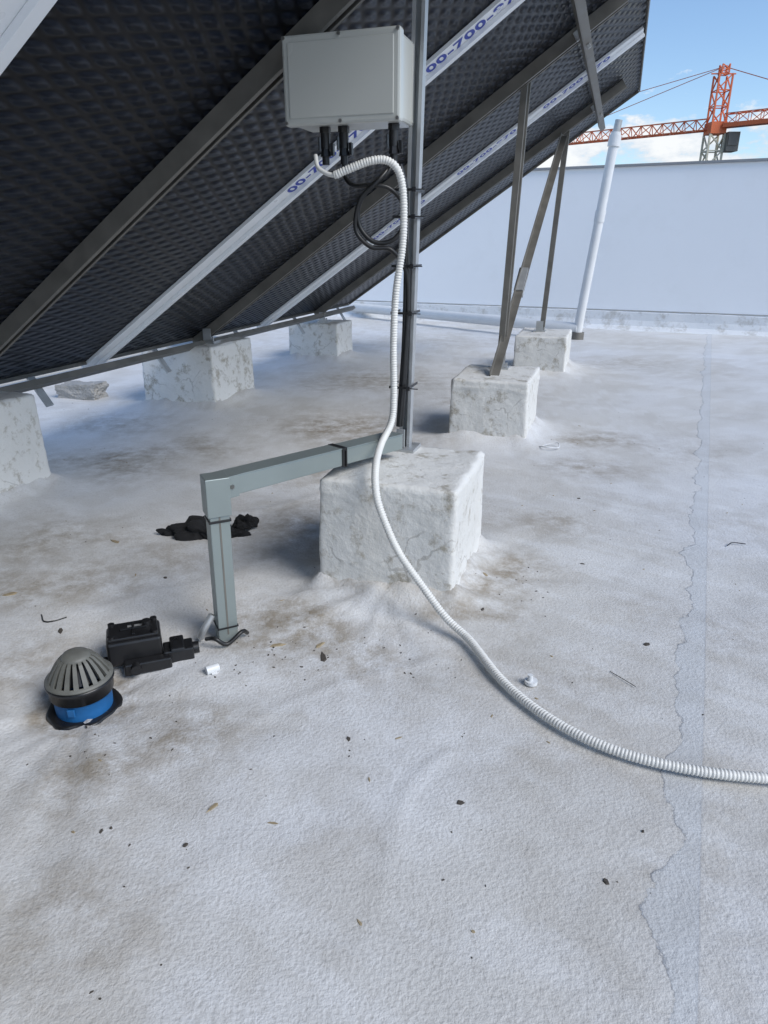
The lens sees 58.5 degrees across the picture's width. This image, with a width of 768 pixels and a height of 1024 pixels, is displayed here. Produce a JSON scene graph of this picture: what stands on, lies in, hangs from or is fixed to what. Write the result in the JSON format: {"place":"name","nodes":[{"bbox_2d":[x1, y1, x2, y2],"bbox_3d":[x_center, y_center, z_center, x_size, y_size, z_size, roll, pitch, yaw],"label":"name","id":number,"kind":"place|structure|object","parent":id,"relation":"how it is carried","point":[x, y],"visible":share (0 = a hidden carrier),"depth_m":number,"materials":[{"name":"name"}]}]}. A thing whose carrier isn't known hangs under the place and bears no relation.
{"place":"outdoors","nodes":[
{"label":"outdoors","id":0,"kind":"place"},
{"bbox_2d":[0,315,767,1023],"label":"roof surface","id":1,"kind":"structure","parent":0,"point":[250,915],"depth_m":2.16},
{"bbox_2d":[0,391,50,492],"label":"concrete block","id":2,"kind":"structure","parent":1,"relation":"on","point":[23,458],"depth_m":4.04,"materials":[{"name":"white concrete"}]},
{"bbox_2d":[41,614,66,622],"bbox_3d":[-1.330,0.425,2.728,0.117,0.010,0.057,4,22,10],"label":"wire offcut","id":3,"kind":"object","parent":1,"relation":"on","point":[51,621],"visible":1,"depth_m":2.72,"materials":[{"name":"grey metal"}]},
{"bbox_2d":[55,381,108,399],"bbox_3d":[-2.930,-1.172,6.653,0.466,0.195,0.222,5,22,13],"label":"concrete rubble","id":4,"kind":"object","parent":1,"relation":"on","point":[89,390],"visible":0.91,"depth_m":6.57,"materials":[{"name":"grey concrete"}]},
{"bbox_2d":[44,647,122,730],"bbox_3d":[-0.991,0.550,2.232,0.239,0.216,0.242,0,21,0],"label":"roof drain","id":5,"kind":"object","parent":1,"relation":"on","point":[79,685],"visible":1,"depth_m":2.18,"materials":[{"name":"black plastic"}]},
{"bbox_2d":[0,328,250,385],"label":"white side pipe","id":6,"kind":"object","parent":1,"relation":"on","point":[8,383],"visible":0.15,"depth_m":7.78,"materials":[{"name":"plastic"}]},
{"bbox_2d":[103,616,199,675],"bbox_3d":[-0.853,0.473,2.456,0.360,0.145,0.190,-8,23,-19],"label":"black connector box","id":7,"kind":"object","parent":1,"relation":"on","point":[137,647],"visible":0.9,"depth_m":2.42,"materials":[{"name":"plastic"}]},
{"bbox_2d":[141,336,254,401],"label":"concrete block","id":8,"kind":"structure","parent":1,"relation":"on","point":[222,370],"depth_m":6.25,"materials":[{"name":"white concrete"}]},
{"bbox_2d":[156,513,258,540],"bbox_3d":[-0.903,0.071,3.517,0.524,0.110,0.209,-5,22,-13],"label":"black cloth","id":9,"kind":"object","parent":1,"relation":"on","point":[192,527],"visible":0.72,"depth_m":3.49,"materials":[{"name":"fabric"}]},
{"bbox_2d":[204,662,219,674],"bbox_3d":[-0.600,0.548,2.396,0.045,0.032,0.040,-14,25,-32],"label":"white plastic clip","id":10,"kind":"object","parent":1,"relation":"on","point":[212,669],"visible":1,"depth_m":2.38,"materials":[{"name":"plastic"}]},
{"bbox_2d":[197,431,402,645],"bbox_3d":[-0.293,0.079,2.795,0.152,0.672,1.071,19,28,39],"label":"cable trunking","id":11,"kind":"object","parent":1,"relation":"on","point":[220,489],"visible":0.99,"depth_m":2.53,"materials":[{"name":"metal"}]},
{"bbox_2d":[289,319,352,355],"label":"concrete block","id":12,"kind":"structure","parent":1,"relation":"on","point":[333,337],"depth_m":8.78,"materials":[{"name":"white concrete"}]},
{"bbox_2d":[2,425,742,932],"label":"dry leaves","id":13,"kind":"object","parent":1,"relation":"on","point":[214,805],"visible":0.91,"depth_m":2.55,"materials":[{"name":"brown plant"}]},
{"bbox_2d":[26,405,763,999],"bbox_3d":[0.178,-0.045,3.885,6.209,0.125,5.445,0,21,0],"label":"scattered debris","id":14,"kind":"object","parent":1,"relation":"on","point":[322,655],"visible":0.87,"depth_m":2.35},
{"bbox_2d":[319,447,484,590],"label":"concrete block","id":15,"kind":"structure","parent":1,"relation":"on","point":[431,498],"depth_m":2.84,"materials":[{"name":"white concrete"}]},
{"bbox_2d":[389,0,428,452],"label":"equipment pole","id":16,"kind":"object","parent":15,"relation":"on","point":[419,41],"visible":0.78,"depth_m":2.83,"materials":[{"name":"metal"}]},
{"bbox_2d":[281,25,415,164],"bbox_3d":[-0.124,-1.616,2.713,0.481,0.432,0.262,7,22,17],"label":"junction box","id":17,"kind":"object","parent":16,"relation":"attached to","point":[343,83],"visible":0.98,"depth_m":2.59,"materials":[{"name":"grey plastic"}]},
{"bbox_2d":[342,158,409,426],"bbox_3d":[-0.038,-0.899,2.916,0.287,1.105,0.110,4,22,9],"label":"cable bundle","id":18,"kind":"object","parent":16,"relation":"attached to","point":[369,187],"visible":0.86,"depth_m":2.81,"materials":[{"name":"black rubber"}]},
{"bbox_2d":[344,119,622,339],"bbox_3d":[1.026,-4.763,11.857,5.981,3.007,0.509,19,28,40],"label":"white drain pipe","id":19,"kind":"object","parent":1,"relation":"on","point":[613,145],"visible":0.84,"depth_m":10.53,"materials":[{"name":"plastic"}]},
{"bbox_2d":[448,364,539,437],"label":"concrete block","id":20,"kind":"structure","parent":1,"relation":"on","point":[502,404],"depth_m":5.11,"materials":[{"name":"white concrete"}]},
{"bbox_2d":[0,0,649,406],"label":"solar panel array","id":21,"kind":"object","parent":20,"relation":"on","point":[164,182],"visible":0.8,"depth_m":3.88,"materials":[{"name":"black glass"}]},
{"bbox_2d":[524,673,537,686],"bbox_3d":[0.500,0.566,2.328,0.044,0.034,0.044,-6,22,-16],"label":"plastic cap","id":22,"kind":"object","parent":1,"relation":"on","point":[530,680],"visible":1,"depth_m":2.32,"materials":[{"name":"white plastic"}]},
{"bbox_2d":[308,301,767,336],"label":"upstand","id":23,"kind":"object","parent":1,"relation":"on","point":[686,323],"visible":0.3,"depth_m":11.80,"materials":[{"name":"white paint"}]},
{"bbox_2d":[356,300,767,315],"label":"joint line","id":24,"kind":"object","parent":23,"relation":"on","point":[576,308],"visible":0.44,"depth_m":12.12,"materials":[{"name":"concrete"}]},
{"bbox_2d":[313,154,767,783],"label":"corrugated conduit","id":25,"kind":"object","parent":1,"relation":"on","point":[555,720],"visible":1,"depth_m":2.61,"materials":[{"name":"plastic"}]},
{"bbox_2d":[513,327,571,371],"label":"concrete block","id":26,"kind":"structure","parent":1,"relation":"on","point":[548,350],"depth_m":7.74,"materials":[{"name":"white concrete"}]},
{"bbox_2d":[539,442,559,447],"bbox_3d":[1.221,-0.480,5.002,0.151,0.028,0.126,-5,22,-13],"label":"wire offcut","id":27,"kind":"object","parent":1,"relation":"on","point":[550,447],"visible":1,"depth_m":5.00,"materials":[{"name":"white plastic"}]},
{"bbox_2d":[537,0,767,167],"label":"sky","id":28,"kind":"structure","parent":0,"point":[685,38],"materials":[{"name":"blue"}]},
{"label":"ground","id":29,"kind":"structure","parent":0,"visible":0},
{"bbox_2d":[569,63,767,160],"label":"tower crane","id":30,"kind":"object","parent":29,"relation":"on","point":[729,142],"visible":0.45,"depth_m":79.39,"materials":[{"name":"metal"}]},
{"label":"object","id":31,"kind":"object","parent":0,"visible":0},
{"bbox_2d":[357,161,767,316],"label":"wall","id":32,"kind":"structure","parent":31,"relation":"on","point":[693,238],"depth_m":11.57,"materials":[{"name":"white paint"}]},
{"bbox_2d":[533,158,767,170],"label":"coping","id":33,"kind":"object","parent":32,"relation":"on","point":[669,163],"depth_m":10.95,"materials":[{"name":"grey metal"}]}
]}

